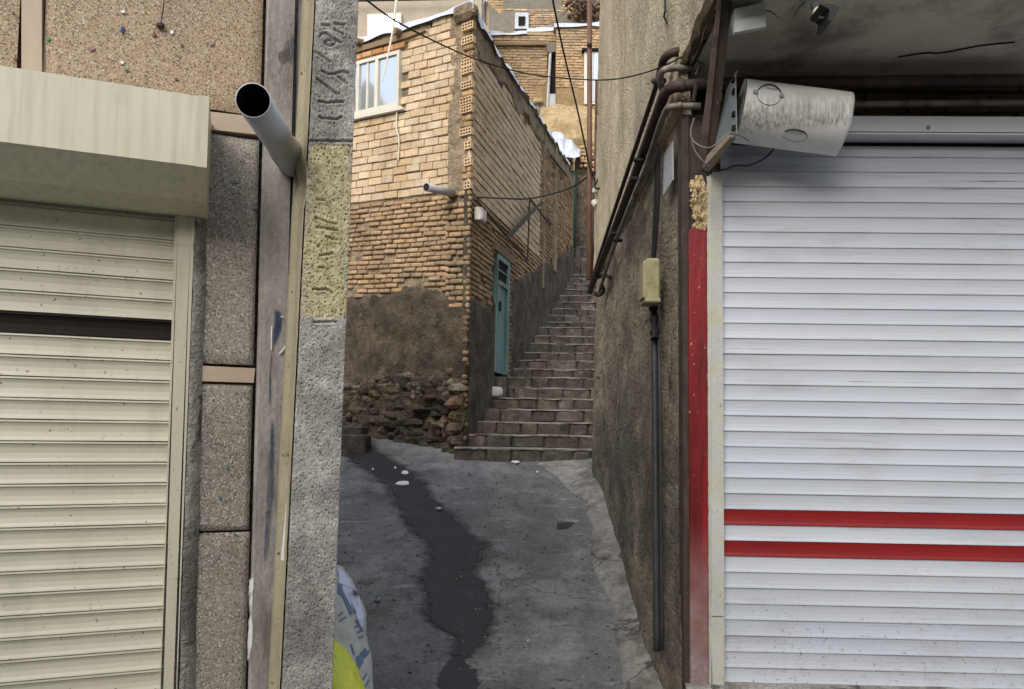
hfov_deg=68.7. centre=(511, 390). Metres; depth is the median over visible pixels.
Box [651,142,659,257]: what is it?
wall cable
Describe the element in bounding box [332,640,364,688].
plastic bag
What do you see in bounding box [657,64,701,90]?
water pipe
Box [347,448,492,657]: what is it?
water
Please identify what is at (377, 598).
crumpled wrapper
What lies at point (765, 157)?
black cable
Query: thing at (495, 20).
hillside house
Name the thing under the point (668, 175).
paper notice
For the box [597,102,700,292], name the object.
water pipe
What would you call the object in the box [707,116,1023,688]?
roller shutter
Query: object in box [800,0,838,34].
security camera
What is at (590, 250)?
riser pipe
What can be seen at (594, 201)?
insulator
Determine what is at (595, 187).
overhead cable
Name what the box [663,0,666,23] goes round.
wall hook
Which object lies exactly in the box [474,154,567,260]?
wall bracket
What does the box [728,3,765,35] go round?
junction box
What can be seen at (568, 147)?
white tarpaulin
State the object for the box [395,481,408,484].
paper scrap
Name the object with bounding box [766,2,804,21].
camera cable
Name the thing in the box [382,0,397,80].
cable
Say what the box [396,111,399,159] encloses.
hanging cord
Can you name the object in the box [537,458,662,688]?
kerb
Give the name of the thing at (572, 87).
overhead cable
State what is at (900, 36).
stucco building
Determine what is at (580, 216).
stair head wall
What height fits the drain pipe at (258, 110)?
0.186 m
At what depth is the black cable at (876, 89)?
4.08 m
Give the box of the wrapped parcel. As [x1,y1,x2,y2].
[492,386,502,396]
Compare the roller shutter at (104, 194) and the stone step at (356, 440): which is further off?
the stone step at (356, 440)
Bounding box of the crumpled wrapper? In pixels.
[374,595,380,601]
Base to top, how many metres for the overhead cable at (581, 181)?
0.190 m
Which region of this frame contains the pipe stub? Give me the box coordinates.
[691,81,698,101]
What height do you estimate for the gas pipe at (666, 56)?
0.079 m
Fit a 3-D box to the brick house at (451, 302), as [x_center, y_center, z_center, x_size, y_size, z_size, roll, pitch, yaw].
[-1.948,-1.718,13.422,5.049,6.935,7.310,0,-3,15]
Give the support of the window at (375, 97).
in the brick house at (451, 302)
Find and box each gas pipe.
[587,74,1023,293]
[589,77,665,284]
[656,47,679,76]
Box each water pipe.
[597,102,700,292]
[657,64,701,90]
[854,99,1023,107]
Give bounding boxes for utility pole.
[268,0,358,688]
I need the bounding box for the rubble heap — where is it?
[562,0,599,20]
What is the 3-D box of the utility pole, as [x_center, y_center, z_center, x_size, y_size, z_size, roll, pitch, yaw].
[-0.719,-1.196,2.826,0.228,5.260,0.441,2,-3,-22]
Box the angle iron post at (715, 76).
[697,0,731,174]
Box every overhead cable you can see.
[365,0,706,80]
[476,177,586,199]
[552,0,594,180]
[592,171,599,189]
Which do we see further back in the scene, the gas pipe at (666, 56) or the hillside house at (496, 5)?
the hillside house at (496, 5)
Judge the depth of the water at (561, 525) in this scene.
7.07 m
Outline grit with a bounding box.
[344,454,623,688]
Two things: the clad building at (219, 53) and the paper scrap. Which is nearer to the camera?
the clad building at (219, 53)
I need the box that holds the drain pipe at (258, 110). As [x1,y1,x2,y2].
[235,83,299,178]
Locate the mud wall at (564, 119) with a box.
[540,104,597,170]
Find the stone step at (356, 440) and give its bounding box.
[341,426,370,455]
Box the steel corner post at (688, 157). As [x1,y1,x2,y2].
[678,115,708,688]
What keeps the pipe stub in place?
attached to the water pipe at (661, 121)
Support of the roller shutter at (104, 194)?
attached to the clad building at (219, 53)
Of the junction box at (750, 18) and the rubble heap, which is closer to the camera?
the junction box at (750, 18)
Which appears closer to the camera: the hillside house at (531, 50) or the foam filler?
the foam filler
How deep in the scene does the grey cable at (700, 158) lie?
3.65 m
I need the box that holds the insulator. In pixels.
[591,188,596,207]
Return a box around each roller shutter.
[0,65,211,688]
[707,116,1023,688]
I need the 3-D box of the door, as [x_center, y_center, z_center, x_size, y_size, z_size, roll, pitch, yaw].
[-0.164,-1.082,10.754,0.086,1.669,0.635,0,-3,15]
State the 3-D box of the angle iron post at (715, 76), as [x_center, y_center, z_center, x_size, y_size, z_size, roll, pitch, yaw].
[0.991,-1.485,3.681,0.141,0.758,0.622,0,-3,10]
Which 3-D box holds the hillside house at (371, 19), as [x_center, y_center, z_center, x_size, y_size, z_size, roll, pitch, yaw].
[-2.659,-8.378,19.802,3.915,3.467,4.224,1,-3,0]
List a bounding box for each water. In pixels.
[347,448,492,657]
[437,656,480,688]
[557,522,572,528]
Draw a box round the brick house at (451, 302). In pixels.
[342,0,574,453]
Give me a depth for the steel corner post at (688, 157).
4.03 m
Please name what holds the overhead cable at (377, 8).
attached to the utility pole
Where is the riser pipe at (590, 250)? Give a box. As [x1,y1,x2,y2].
[586,0,597,279]
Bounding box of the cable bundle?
[669,58,703,78]
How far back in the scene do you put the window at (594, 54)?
19.32 m
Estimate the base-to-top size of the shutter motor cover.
0.505 m
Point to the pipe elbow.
(602, 292)
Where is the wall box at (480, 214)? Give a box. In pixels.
[474,207,486,223]
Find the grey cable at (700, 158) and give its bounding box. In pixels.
[690,118,749,166]
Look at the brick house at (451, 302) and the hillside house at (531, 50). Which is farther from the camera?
the hillside house at (531, 50)
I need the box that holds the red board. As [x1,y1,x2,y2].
[688,227,708,684]
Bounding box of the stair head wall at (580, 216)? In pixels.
[566,145,593,247]
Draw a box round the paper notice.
[663,141,673,195]
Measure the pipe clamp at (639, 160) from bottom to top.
0.025 m
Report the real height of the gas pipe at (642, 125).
0.499 m
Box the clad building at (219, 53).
[0,0,301,688]
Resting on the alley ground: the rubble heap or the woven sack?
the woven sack
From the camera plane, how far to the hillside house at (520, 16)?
24.59 m
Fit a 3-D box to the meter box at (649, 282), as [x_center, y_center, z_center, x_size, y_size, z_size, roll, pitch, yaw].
[0.854,-0.669,4.645,0.110,0.275,0.180,1,-3,0]
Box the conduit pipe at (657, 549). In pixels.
[648,305,663,651]
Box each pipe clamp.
[630,176,639,180]
[634,158,645,162]
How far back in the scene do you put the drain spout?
9.27 m
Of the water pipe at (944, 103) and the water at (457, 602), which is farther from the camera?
the water at (457, 602)
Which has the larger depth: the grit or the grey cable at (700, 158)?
the grit
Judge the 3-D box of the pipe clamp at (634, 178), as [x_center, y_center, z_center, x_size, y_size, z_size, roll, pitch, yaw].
[0.844,-1.435,5.074,0.080,0.025,0.040,1,-3,0]
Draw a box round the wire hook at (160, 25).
[156,0,164,28]
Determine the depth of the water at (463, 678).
4.65 m
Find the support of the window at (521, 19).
in the hillside house at (520, 16)
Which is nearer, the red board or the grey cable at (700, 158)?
the grey cable at (700, 158)
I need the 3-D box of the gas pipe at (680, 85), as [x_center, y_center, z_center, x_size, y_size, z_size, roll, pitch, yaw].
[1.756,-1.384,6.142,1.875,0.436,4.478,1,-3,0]
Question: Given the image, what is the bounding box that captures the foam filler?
[689,175,708,229]
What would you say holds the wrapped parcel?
on the stone staircase at (542, 410)
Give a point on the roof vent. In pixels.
(538, 103)
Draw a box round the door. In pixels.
[492,253,509,374]
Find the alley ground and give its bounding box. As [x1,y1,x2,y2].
[337,438,623,688]
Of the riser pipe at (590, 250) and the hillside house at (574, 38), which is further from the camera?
the hillside house at (574, 38)
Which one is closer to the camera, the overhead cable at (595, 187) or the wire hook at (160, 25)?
the wire hook at (160, 25)
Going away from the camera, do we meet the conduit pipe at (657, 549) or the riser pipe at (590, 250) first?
the conduit pipe at (657, 549)
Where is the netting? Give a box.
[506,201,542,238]
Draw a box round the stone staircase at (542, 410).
[454,246,596,461]
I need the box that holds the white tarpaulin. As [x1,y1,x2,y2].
[552,131,579,157]
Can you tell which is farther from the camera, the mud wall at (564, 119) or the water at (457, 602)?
the mud wall at (564, 119)
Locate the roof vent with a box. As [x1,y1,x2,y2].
[532,98,543,115]
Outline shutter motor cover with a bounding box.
[703,71,854,171]
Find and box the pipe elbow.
[594,274,611,296]
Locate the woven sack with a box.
[334,565,372,688]
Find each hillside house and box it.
[357,0,484,36]
[484,0,505,31]
[488,0,599,14]
[489,27,555,107]
[503,0,598,31]
[553,22,598,108]
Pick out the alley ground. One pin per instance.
(571, 659)
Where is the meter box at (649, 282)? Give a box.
[639,258,660,306]
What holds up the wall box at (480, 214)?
attached to the brick house at (451, 302)
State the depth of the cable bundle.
4.00 m
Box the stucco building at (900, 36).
[592,0,1023,688]
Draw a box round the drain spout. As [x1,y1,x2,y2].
[423,183,455,197]
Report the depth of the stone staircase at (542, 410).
10.52 m
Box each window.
[354,49,405,121]
[367,13,401,35]
[515,13,528,29]
[584,52,597,104]
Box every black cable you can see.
[712,148,774,170]
[738,74,1023,94]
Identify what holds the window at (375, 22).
in the hillside house at (371, 19)

